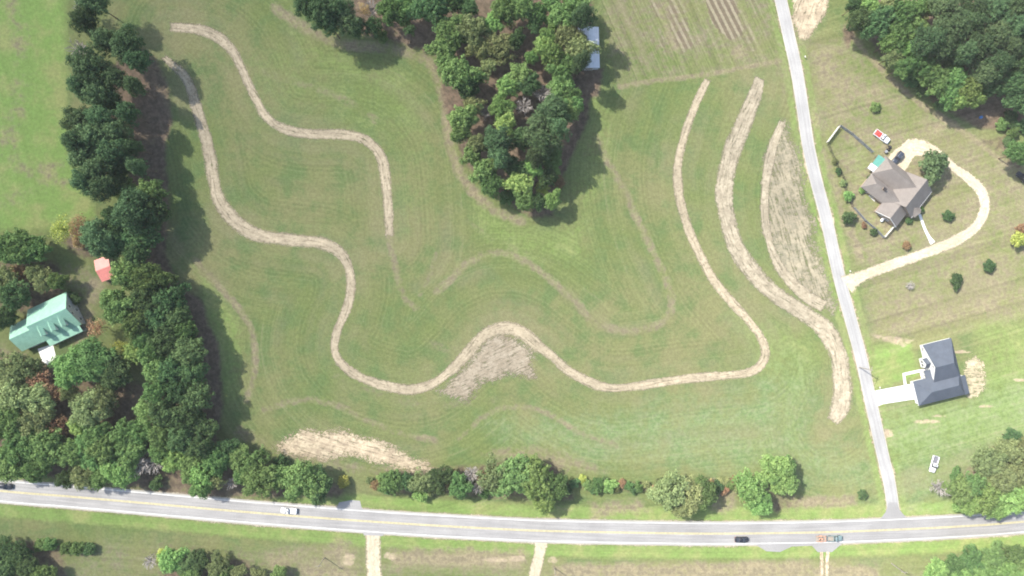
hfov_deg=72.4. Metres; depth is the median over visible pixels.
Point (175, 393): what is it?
broadleaf tree
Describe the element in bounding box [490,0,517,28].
broadleaf tree
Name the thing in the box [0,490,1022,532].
line
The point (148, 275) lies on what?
broadleaf tree
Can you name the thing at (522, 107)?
bare tree
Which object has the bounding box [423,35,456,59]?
broadleaf tree
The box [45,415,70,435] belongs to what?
broadleaf tree
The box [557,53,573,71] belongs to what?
broadleaf tree
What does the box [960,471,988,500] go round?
broadleaf tree
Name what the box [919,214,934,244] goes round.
walkway
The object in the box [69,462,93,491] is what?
broadleaf tree
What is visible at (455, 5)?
broadleaf tree
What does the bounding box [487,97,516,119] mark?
broadleaf tree
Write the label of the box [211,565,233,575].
broadleaf tree
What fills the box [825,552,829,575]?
driveway
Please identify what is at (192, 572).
broadleaf tree
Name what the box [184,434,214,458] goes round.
broadleaf tree
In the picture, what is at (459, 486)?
broadleaf tree
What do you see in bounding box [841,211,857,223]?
shrub
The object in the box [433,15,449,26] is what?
broadleaf tree
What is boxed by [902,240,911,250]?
shrub
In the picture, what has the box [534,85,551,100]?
bare tree
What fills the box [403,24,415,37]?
broadleaf tree
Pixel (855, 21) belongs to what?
broadleaf tree
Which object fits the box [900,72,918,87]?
shrub
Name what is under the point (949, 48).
pine tree
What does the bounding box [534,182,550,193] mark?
shrub
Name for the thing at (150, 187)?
broadleaf tree
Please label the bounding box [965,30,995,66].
pine tree
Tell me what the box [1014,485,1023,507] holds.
broadleaf tree
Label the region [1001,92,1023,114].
broadleaf tree
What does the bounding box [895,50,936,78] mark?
broadleaf tree
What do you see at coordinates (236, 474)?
broadleaf tree
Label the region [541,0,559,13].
broadleaf tree
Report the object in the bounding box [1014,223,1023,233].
tree
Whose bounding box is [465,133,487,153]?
broadleaf tree
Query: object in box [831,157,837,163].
shrub
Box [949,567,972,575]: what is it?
broadleaf tree
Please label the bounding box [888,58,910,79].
broadleaf tree
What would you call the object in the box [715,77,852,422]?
dirt path
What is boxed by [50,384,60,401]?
broadleaf tree
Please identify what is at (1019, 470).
broadleaf tree
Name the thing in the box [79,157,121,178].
pine tree
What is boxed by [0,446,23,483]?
broadleaf tree
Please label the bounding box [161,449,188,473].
broadleaf tree
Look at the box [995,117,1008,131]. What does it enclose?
shrub
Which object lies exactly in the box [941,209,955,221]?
shrub
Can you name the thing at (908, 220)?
shrub
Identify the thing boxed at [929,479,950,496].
bare tree
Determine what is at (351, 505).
road apron
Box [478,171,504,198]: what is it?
broadleaf tree
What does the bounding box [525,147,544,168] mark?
pine tree
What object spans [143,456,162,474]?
bare tree
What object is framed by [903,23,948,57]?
pine tree
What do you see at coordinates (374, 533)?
road apron
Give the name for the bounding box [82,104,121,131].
tree
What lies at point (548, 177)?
broadleaf tree
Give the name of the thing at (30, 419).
broadleaf tree
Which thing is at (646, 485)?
shrub
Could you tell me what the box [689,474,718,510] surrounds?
broadleaf tree
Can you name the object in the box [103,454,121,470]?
broadleaf tree
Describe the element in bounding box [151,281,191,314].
broadleaf tree
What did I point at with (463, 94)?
broadleaf tree
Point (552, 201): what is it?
broadleaf tree
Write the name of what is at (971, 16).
pine tree
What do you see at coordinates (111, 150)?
pine tree
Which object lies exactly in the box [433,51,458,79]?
broadleaf tree
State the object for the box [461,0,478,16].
broadleaf tree
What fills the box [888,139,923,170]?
gravel pad
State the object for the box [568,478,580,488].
shrub
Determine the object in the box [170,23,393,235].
dirt path
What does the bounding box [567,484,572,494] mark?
shrub
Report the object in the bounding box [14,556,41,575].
broadleaf tree
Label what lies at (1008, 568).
broadleaf tree
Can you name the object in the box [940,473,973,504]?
broadleaf tree
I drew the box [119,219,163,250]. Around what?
broadleaf tree
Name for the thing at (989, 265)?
shrub
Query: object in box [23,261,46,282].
broadleaf tree
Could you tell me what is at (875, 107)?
tree
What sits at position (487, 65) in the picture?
broadleaf tree
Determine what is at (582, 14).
pine tree
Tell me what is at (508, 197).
shrub
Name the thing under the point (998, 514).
broadleaf tree
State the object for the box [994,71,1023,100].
broadleaf tree
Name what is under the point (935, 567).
broadleaf tree
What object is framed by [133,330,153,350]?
broadleaf tree
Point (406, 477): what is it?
broadleaf tree
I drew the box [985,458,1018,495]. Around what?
broadleaf tree
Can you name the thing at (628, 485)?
shrub
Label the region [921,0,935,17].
broadleaf tree
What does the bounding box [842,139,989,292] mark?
driveway
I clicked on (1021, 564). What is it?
broadleaf tree
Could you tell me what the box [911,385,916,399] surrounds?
door
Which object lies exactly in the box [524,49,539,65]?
broadleaf tree
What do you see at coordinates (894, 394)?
driveway
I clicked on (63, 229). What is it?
broadleaf tree
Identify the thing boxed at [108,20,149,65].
pine tree
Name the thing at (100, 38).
tree
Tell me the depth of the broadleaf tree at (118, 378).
235.12 m
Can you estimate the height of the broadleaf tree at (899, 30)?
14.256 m
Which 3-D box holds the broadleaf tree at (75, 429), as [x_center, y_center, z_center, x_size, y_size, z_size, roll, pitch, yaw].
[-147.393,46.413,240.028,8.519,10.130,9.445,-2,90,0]
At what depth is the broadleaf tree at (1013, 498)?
235.56 m
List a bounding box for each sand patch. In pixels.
[792,0,827,39]
[963,356,985,398]
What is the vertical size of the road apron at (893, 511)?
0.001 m
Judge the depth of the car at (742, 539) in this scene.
244.04 m
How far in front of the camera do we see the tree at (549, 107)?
226.19 m
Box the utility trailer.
[816,535,825,541]
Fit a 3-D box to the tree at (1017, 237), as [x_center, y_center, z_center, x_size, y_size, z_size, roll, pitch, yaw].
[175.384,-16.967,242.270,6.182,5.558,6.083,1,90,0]
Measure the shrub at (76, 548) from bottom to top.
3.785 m
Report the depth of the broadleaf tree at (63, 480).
237.91 m
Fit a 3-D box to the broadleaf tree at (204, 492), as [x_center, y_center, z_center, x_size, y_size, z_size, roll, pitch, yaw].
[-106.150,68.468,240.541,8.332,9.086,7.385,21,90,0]
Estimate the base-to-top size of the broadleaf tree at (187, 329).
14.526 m
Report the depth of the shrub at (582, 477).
243.43 m
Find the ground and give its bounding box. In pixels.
[0,0,1023,575]
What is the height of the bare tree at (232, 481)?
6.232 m
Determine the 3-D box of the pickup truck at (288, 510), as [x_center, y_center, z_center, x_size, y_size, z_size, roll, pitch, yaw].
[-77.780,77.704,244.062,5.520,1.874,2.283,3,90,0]
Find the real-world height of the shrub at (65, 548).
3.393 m
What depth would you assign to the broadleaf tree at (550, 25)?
236.37 m
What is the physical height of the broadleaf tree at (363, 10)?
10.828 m
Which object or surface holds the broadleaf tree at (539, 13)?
on the ground
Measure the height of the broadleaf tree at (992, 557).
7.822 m
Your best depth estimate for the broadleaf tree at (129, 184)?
234.82 m
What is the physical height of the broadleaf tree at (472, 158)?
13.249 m
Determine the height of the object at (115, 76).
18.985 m
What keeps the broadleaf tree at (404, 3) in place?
on the ground
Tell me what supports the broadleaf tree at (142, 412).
on the ground
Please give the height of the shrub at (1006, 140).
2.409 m
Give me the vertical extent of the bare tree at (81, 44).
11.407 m
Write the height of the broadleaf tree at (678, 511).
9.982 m
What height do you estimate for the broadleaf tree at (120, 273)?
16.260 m
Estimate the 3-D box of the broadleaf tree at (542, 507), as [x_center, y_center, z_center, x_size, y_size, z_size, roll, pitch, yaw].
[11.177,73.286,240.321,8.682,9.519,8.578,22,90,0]
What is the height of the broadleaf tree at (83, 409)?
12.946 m
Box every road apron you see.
[335,500,365,513]
[362,530,386,535]
[749,539,848,551]
[872,502,913,529]
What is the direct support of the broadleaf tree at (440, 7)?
on the ground
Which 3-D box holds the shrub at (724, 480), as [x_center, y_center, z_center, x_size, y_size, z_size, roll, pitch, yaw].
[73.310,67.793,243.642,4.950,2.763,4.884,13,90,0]
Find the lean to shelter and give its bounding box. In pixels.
[865,155,884,171]
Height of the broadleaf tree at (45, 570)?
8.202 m
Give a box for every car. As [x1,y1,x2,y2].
[0,483,12,489]
[735,536,748,541]
[892,150,903,163]
[1015,171,1023,182]
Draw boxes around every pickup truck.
[281,507,296,513]
[826,535,842,541]
[873,129,890,143]
[928,455,939,472]
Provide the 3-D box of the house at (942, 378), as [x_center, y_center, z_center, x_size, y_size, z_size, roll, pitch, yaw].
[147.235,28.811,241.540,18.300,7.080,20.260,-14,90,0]
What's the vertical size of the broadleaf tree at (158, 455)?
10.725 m
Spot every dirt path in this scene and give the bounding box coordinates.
[162,56,769,394]
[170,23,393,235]
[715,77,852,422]
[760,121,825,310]
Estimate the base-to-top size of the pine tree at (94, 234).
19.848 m
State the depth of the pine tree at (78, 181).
225.89 m
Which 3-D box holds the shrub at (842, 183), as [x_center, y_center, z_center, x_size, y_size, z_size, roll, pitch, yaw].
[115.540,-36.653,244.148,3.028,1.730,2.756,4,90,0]
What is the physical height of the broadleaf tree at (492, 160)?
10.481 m
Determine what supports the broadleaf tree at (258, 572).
on the ground
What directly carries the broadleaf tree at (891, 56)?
on the ground
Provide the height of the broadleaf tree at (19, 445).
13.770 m
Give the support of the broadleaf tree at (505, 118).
on the ground
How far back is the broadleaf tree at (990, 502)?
234.92 m
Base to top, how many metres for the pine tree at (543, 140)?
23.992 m
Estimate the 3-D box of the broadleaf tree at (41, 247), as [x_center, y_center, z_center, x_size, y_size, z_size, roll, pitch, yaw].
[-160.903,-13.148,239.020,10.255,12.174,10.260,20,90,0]
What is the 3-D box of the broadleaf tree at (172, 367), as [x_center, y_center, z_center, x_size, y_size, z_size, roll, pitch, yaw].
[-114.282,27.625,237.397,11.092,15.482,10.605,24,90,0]
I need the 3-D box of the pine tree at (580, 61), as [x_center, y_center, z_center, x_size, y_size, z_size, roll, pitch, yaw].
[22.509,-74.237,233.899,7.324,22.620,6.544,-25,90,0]
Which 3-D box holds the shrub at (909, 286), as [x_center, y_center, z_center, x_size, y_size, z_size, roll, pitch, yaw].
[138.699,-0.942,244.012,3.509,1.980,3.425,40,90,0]
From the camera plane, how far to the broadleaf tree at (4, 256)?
235.54 m
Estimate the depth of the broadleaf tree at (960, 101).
234.32 m
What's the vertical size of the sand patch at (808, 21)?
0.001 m
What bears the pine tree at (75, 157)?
on the ground
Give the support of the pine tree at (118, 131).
on the ground
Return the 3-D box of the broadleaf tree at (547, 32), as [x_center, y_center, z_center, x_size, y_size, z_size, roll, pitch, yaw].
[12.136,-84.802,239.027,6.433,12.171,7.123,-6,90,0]
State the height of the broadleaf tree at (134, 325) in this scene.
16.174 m
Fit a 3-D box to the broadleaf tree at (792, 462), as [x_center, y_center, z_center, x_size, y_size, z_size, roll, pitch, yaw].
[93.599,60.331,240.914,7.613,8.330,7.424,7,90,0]
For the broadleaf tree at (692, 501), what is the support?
on the ground
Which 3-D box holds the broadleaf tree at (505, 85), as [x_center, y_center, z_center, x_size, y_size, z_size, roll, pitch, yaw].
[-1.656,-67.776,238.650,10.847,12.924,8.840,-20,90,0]
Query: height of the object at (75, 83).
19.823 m
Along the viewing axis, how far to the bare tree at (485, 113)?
239.18 m
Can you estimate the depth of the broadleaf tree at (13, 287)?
235.49 m
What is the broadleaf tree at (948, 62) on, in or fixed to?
on the ground
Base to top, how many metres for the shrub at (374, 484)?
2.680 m
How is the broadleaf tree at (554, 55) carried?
on the ground
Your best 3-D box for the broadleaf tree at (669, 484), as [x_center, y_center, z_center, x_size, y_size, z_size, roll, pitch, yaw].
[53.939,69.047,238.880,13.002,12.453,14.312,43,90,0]
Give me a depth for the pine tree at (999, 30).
227.84 m
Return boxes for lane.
[775,0,898,506]
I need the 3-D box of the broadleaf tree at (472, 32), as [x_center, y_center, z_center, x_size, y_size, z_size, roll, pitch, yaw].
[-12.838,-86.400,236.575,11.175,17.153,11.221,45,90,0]
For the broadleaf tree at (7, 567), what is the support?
on the ground
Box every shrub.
[11,265,26,282]
[33,538,45,551]
[42,537,57,550]
[59,541,71,554]
[66,289,81,305]
[69,541,85,556]
[71,234,88,248]
[83,542,95,555]
[149,474,162,491]
[272,453,290,466]
[337,475,349,487]
[365,476,373,484]
[369,479,380,490]
[376,472,383,484]
[377,29,388,43]
[412,489,428,502]
[423,489,435,497]
[465,478,474,492]
[477,486,490,499]
[499,189,515,205]
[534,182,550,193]
[553,176,564,188]
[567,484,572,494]
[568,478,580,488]
[578,474,586,483]
[581,479,592,489]
[591,477,603,495]
[602,478,619,493]
[614,485,620,493]
[618,478,625,488]
[624,481,634,489]
[629,487,636,494]
[634,480,642,492]
[641,481,650,488]
[714,479,724,494]
[717,476,729,486]
[721,486,729,495]
[725,480,734,489]
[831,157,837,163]
[835,168,841,175]
[839,179,846,186]
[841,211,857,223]
[843,190,854,200]
[857,489,867,499]
[858,187,864,193]
[869,229,877,235]
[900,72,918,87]
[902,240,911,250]
[905,217,912,223]
[905,282,914,289]
[914,83,927,97]
[932,98,945,111]
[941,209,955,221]
[949,272,962,291]
[949,465,961,480]
[951,503,962,513]
[983,259,996,272]
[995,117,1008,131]
[1002,136,1010,145]
[1003,110,1017,128]
[1006,126,1019,139]
[1012,118,1023,133]
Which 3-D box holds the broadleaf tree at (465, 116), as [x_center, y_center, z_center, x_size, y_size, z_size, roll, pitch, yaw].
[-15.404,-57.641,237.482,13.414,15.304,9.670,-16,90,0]
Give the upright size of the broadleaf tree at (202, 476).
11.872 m
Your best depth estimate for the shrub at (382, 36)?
242.86 m
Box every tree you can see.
[0,227,44,264]
[0,230,17,264]
[0,264,19,289]
[0,277,30,312]
[0,305,19,331]
[0,350,23,391]
[0,376,38,412]
[0,402,26,440]
[0,425,36,468]
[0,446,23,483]
[0,534,19,556]
[0,552,19,575]
[6,539,33,561]
[9,288,32,309]
[9,352,45,382]
[14,402,55,441]
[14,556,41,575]
[16,457,52,483]
[21,381,56,417]
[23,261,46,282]
[24,235,53,262]
[25,369,53,393]
[26,424,69,468]
[30,565,58,575]
[31,266,53,293]
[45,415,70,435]
[46,272,69,289]
[47,213,77,244]
[47,340,85,390]
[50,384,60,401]
[54,468,80,489]
[55,437,84,468]
[57,384,80,400]
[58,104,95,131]
[58,129,94,154]
[63,41,112,84]
[63,335,119,382]
[64,39,85,56]
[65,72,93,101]
[66,142,100,170]
[66,415,87,434]
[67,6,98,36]
[68,167,92,196]
[68,213,89,241]
[68,387,113,432]
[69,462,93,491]
[71,430,103,471]
[74,119,120,152]
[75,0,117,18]
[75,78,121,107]
[78,216,117,258]
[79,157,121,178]
[79,421,111,447]
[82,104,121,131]
[82,434,118,464]
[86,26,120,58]
[86,317,106,338]
[87,173,122,202]
[88,464,111,491]
[90,384,119,416]
[91,348,133,391]
[94,137,133,166]
[99,288,136,326]
[99,458,139,489]
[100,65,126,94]
[100,118,138,141]
[100,205,124,233]
[100,243,120,259]
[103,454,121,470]
[104,92,122,113]
[104,225,139,258]
[107,416,138,450]
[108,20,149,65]
[108,159,134,184]
[109,186,157,235]
[109,254,140,291]
[110,340,128,353]
[113,177,137,200]
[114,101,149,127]
[115,439,146,471]
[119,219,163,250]
[119,307,152,346]
[120,451,153,477]
[121,138,152,156]
[121,240,152,267]
[121,342,140,364]
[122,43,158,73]
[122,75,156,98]
[125,156,157,176]
[125,418,153,446]
[128,285,158,314]
[130,262,179,294]
[132,399,152,426]
[133,176,170,203]
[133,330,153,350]
[137,193,171,228]
[137,338,167,367]
[137,353,168,383]
[140,302,169,335]
[140,380,169,408]
[142,554,156,569]
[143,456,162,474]
[146,323,187,354]
[146,399,182,427]
[146,413,168,451]
[147,444,176,464]
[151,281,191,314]
[155,353,182,385]
[156,546,190,574]
[161,376,191,407]
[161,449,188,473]
[165,426,194,453]
[166,305,192,329]
[170,336,208,367]
[171,319,199,339]
[171,400,206,431]
[177,554,195,575]
[178,359,210,385]
[179,380,215,413]
[180,454,203,484]
[180,569,199,575]
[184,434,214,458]
[188,462,215,489]
[188,481,213,499]
[189,548,209,574]
[190,416,219,441]
[201,441,229,478]
[204,549,229,575]
[208,473,227,488]
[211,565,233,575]
[219,438,239,460]
[223,477,236,488]
[228,443,249,471]
[228,563,247,575]
[233,465,246,484]
[238,444,271,474]
[238,460,283,498]
[250,567,267,575]
[263,465,288,492]
[270,564,286,575]
[281,458,329,502]
[292,0,312,22]
[306,0,337,30]
[306,462,332,505]
[317,14,339,38]
[327,0,355,21]
[337,6,362,35]
[346,16,365,39]
[358,2,370,15]
[361,0,377,17]
[363,15,383,38]
[375,0,407,26]
[377,468,402,496]
[394,0,421,20]
[399,17,413,26]
[399,470,413,491]
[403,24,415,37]
[406,0,433,20]
[406,466,433,492]
[421,0,451,31]
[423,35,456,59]
[424,464,453,495]
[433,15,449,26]
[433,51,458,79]
[434,12,467,49]
[440,54,488,90]
[445,0,463,13]
[445,103,483,129]
[448,471,473,499]
[449,121,471,144]
[455,13,491,48]
[456,75,482,98]
[459,144,481,166]
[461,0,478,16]
[462,94,487,114]
[464,38,489,60]
[464,466,477,481]
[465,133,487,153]
[468,158,493,183]
[473,480,483,492]
[476,452,506,492]
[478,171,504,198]
[479,57,496,76]
[481,107,488,120]
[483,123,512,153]
[484,30,517,65]
[485,11,505,32]
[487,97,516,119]
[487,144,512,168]
[488,158,497,171]
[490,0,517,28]
[490,453,535,498]
[493,111,516,136]
[494,71,519,99]
[498,155,516,172]
[502,172,533,196]
[506,156,528,176]
[507,61,532,90]
[507,126,529,152]
[508,26,525,50]
[509,0,534,20]
[511,189,535,211]
[514,453,554,505]
[515,71,541,95]
[516,96,533,116]
[522,111,550,140]
[523,162,543,178]
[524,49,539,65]
[525,20,539,34]
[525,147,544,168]
[526,1,548,26]
[527,128,563,160]
[530,192,545,212]
[531,496,555,515]
[532,36,553,59]
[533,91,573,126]
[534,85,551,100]
[536,166,558,189]
[538,27,555,44]
[540,42,565,71]
[540,471,569,505]
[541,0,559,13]
[542,153,561,174]
[543,187,561,210]
[544,15,558,29]
[544,63,572,82]
[545,73,575,100]
[545,116,572,143]
[547,1,580,28]
[554,21,587,49]
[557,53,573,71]
[559,86,581,99]
[560,0,592,20]
[562,96,583,110]
[563,31,601,61]
[564,94,583,121]
[571,1,597,30]
[571,50,591,76]
[645,469,691,511]
[671,499,691,518]
[677,474,705,517]
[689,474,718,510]
[730,467,767,509]
[745,490,772,515]
[755,453,800,495]
[779,454,796,472]
[842,0,861,15]
[844,6,873,31]
[856,0,879,11]
[860,4,895,40]
[869,102,880,112]
[873,33,901,52]
[878,0,904,11]
[878,46,902,66]
[879,18,915,53]
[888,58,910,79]
[892,0,917,25]
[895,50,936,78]
[901,39,915,57]
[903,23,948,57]
[904,15,929,40]
[905,0,926,20]
[915,62,950,87]
[917,148,949,185]
[920,12,928,20]
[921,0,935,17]
[922,556,949,575]
[925,73,951,98]
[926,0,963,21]
[928,34,957,62]
[929,7,973,46]
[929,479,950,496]
[933,54,945,67]
[933,85,960,110]
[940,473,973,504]
[942,49,965,68]
[942,553,964,575]
[944,64,967,90]
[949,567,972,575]
[950,38,979,64]
[950,91,968,110]
[958,496,984,516]
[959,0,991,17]
[959,75,983,106]
[959,543,986,575]
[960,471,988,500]
[963,9,980,29]
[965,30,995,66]
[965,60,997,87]
[966,92,987,109]
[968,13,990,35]
[968,560,995,575]
[969,444,1010,478]
[972,478,1000,516]
[977,70,1008,98]
[978,19,1011,53]
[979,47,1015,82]
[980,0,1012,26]
[980,539,1007,569]
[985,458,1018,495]
[986,489,1013,520]
[988,32,1023,56]
[990,437,1023,468]
[992,559,1020,575]
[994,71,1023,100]
[998,139,1023,165]
[999,486,1023,515]
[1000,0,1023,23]
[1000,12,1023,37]
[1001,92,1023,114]
[1002,427,1023,446]
[1002,544,1023,563]
[1007,462,1023,488]
[1009,55,1023,73]
[1010,231,1023,246]
[1011,436,1023,461]
[1014,34,1023,55]
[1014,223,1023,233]
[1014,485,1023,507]
[1016,549,1023,574]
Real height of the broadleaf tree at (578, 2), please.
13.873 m
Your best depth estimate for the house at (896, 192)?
240.74 m
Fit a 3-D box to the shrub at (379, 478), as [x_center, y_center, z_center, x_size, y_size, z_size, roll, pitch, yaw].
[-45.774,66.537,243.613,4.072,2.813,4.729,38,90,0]
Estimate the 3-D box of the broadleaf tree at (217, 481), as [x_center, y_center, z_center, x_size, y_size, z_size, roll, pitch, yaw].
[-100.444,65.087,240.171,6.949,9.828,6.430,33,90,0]
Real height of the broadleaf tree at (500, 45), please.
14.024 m
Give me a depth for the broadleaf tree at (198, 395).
232.27 m
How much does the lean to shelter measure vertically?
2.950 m
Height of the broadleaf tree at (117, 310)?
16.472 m
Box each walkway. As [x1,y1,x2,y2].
[902,369,919,385]
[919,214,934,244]
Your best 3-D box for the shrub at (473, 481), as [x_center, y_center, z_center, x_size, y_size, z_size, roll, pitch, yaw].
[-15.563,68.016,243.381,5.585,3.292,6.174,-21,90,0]
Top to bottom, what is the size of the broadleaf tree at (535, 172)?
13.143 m
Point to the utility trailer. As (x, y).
(820, 536)
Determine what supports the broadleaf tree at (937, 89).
on the ground
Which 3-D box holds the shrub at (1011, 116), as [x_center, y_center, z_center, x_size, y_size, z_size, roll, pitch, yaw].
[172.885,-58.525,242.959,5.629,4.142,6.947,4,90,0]
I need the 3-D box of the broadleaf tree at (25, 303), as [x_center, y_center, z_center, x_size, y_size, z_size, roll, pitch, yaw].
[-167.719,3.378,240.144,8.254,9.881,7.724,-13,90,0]
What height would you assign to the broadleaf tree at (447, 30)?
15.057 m
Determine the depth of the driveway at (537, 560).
244.98 m
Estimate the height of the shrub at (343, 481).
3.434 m
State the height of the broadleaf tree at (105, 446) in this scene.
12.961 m
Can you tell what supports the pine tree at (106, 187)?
on the ground
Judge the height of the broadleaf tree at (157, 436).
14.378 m
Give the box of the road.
[0,480,1023,545]
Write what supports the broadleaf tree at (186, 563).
on the ground
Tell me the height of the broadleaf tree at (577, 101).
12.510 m
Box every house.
[9,292,86,350]
[860,156,931,226]
[910,338,969,405]
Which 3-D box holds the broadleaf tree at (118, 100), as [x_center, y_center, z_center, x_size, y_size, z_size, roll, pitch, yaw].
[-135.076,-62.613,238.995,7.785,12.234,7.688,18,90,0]
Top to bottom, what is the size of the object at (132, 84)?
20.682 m
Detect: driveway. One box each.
[38,345,55,364]
[365,535,381,575]
[529,543,547,575]
[820,552,823,575]
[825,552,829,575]
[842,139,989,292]
[874,384,913,405]
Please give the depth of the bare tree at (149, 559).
241.20 m
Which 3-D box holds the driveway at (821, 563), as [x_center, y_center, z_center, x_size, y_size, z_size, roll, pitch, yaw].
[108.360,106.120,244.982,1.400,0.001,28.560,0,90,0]
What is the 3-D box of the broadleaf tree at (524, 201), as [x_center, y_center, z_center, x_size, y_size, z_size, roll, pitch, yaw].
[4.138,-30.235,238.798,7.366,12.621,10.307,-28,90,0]
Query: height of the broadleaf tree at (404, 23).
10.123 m
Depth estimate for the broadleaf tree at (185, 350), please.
231.57 m
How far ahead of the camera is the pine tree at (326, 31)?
230.02 m
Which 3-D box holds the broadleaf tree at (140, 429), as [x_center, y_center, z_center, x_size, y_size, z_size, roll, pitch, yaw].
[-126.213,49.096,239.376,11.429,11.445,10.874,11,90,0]
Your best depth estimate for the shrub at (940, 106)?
242.61 m
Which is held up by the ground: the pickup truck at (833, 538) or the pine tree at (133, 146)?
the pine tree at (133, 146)
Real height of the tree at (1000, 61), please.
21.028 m
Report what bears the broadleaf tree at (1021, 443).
on the ground
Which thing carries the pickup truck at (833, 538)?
on the road
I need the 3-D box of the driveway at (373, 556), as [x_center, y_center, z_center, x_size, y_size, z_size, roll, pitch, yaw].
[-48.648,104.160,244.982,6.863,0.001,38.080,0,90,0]
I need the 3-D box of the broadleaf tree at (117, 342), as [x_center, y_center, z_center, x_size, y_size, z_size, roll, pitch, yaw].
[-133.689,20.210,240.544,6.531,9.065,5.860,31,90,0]
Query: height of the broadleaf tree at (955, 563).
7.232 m
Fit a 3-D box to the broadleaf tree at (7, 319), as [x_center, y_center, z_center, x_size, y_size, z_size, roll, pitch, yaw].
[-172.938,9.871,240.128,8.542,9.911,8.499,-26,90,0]
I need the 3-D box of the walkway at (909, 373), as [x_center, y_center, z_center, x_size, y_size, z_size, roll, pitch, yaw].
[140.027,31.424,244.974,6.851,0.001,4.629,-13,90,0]
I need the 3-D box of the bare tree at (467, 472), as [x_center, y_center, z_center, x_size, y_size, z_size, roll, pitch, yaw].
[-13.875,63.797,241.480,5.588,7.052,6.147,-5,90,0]
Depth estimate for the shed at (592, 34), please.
241.94 m
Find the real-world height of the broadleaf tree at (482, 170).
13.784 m
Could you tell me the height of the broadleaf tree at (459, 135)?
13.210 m
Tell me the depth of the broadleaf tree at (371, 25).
235.82 m
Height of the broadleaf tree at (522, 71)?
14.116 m
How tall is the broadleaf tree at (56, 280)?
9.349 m
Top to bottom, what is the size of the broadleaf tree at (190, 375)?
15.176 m
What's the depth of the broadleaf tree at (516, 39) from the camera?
234.44 m
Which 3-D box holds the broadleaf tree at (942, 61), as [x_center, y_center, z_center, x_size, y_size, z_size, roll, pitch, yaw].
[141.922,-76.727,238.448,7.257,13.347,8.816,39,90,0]
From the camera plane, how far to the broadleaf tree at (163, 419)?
231.58 m
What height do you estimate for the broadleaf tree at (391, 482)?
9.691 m
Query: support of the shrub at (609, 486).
on the ground
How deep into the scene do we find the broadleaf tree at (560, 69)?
233.26 m
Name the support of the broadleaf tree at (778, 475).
on the ground
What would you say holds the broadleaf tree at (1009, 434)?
on the ground
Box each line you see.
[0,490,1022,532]
[0,501,1023,543]
[2,480,1013,523]
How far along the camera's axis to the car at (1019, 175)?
244.00 m
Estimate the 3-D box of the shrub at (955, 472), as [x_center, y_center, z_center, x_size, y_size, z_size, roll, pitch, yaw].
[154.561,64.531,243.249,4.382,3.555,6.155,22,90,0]
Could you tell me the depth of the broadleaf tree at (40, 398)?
235.09 m
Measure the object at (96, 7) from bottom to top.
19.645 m
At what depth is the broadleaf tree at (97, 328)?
238.27 m
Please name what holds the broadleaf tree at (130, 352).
on the ground
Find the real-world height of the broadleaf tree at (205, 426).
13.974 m
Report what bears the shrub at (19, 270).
on the ground
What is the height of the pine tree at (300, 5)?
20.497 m
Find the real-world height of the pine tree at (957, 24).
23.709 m
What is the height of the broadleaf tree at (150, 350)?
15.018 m
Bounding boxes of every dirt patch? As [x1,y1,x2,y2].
[276,427,433,473]
[436,334,537,400]
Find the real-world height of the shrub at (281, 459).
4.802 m
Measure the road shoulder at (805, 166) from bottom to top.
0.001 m
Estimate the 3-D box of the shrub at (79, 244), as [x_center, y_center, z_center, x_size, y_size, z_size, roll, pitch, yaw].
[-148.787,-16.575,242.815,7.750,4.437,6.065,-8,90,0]
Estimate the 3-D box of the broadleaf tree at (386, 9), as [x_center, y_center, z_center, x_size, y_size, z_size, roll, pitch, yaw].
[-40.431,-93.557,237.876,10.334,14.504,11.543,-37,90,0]
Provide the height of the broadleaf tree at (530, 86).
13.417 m
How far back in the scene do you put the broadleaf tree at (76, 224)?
234.52 m
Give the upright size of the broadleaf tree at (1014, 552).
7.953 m
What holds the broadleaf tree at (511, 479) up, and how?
on the ground
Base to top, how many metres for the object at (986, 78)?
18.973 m
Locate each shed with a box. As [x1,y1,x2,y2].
[94,257,114,281]
[578,26,599,69]
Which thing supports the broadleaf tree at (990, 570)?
on the ground
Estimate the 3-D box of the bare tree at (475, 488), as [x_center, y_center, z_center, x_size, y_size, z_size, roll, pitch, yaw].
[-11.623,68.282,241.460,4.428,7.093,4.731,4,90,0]
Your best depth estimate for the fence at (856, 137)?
243.84 m
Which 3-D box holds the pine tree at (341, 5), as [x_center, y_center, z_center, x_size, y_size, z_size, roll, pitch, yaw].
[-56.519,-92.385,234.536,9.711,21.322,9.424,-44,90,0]
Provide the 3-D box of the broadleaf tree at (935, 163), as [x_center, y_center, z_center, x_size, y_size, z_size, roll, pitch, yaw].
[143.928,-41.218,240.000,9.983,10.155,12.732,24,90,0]
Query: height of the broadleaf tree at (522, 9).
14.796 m
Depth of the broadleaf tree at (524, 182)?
233.20 m
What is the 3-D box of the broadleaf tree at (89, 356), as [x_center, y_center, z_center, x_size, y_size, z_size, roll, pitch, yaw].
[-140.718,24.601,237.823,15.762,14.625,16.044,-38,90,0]
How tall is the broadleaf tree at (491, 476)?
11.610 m
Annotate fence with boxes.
[827,144,852,206]
[840,125,873,152]
[853,207,884,237]
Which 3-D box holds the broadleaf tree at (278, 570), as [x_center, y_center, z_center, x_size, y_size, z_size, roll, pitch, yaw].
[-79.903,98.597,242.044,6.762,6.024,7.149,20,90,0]
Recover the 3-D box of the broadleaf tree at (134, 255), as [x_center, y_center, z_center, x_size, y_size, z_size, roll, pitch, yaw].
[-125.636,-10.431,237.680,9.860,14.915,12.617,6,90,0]
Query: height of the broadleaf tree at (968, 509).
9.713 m
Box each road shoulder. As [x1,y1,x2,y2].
[21,479,1023,547]
[774,1,899,508]

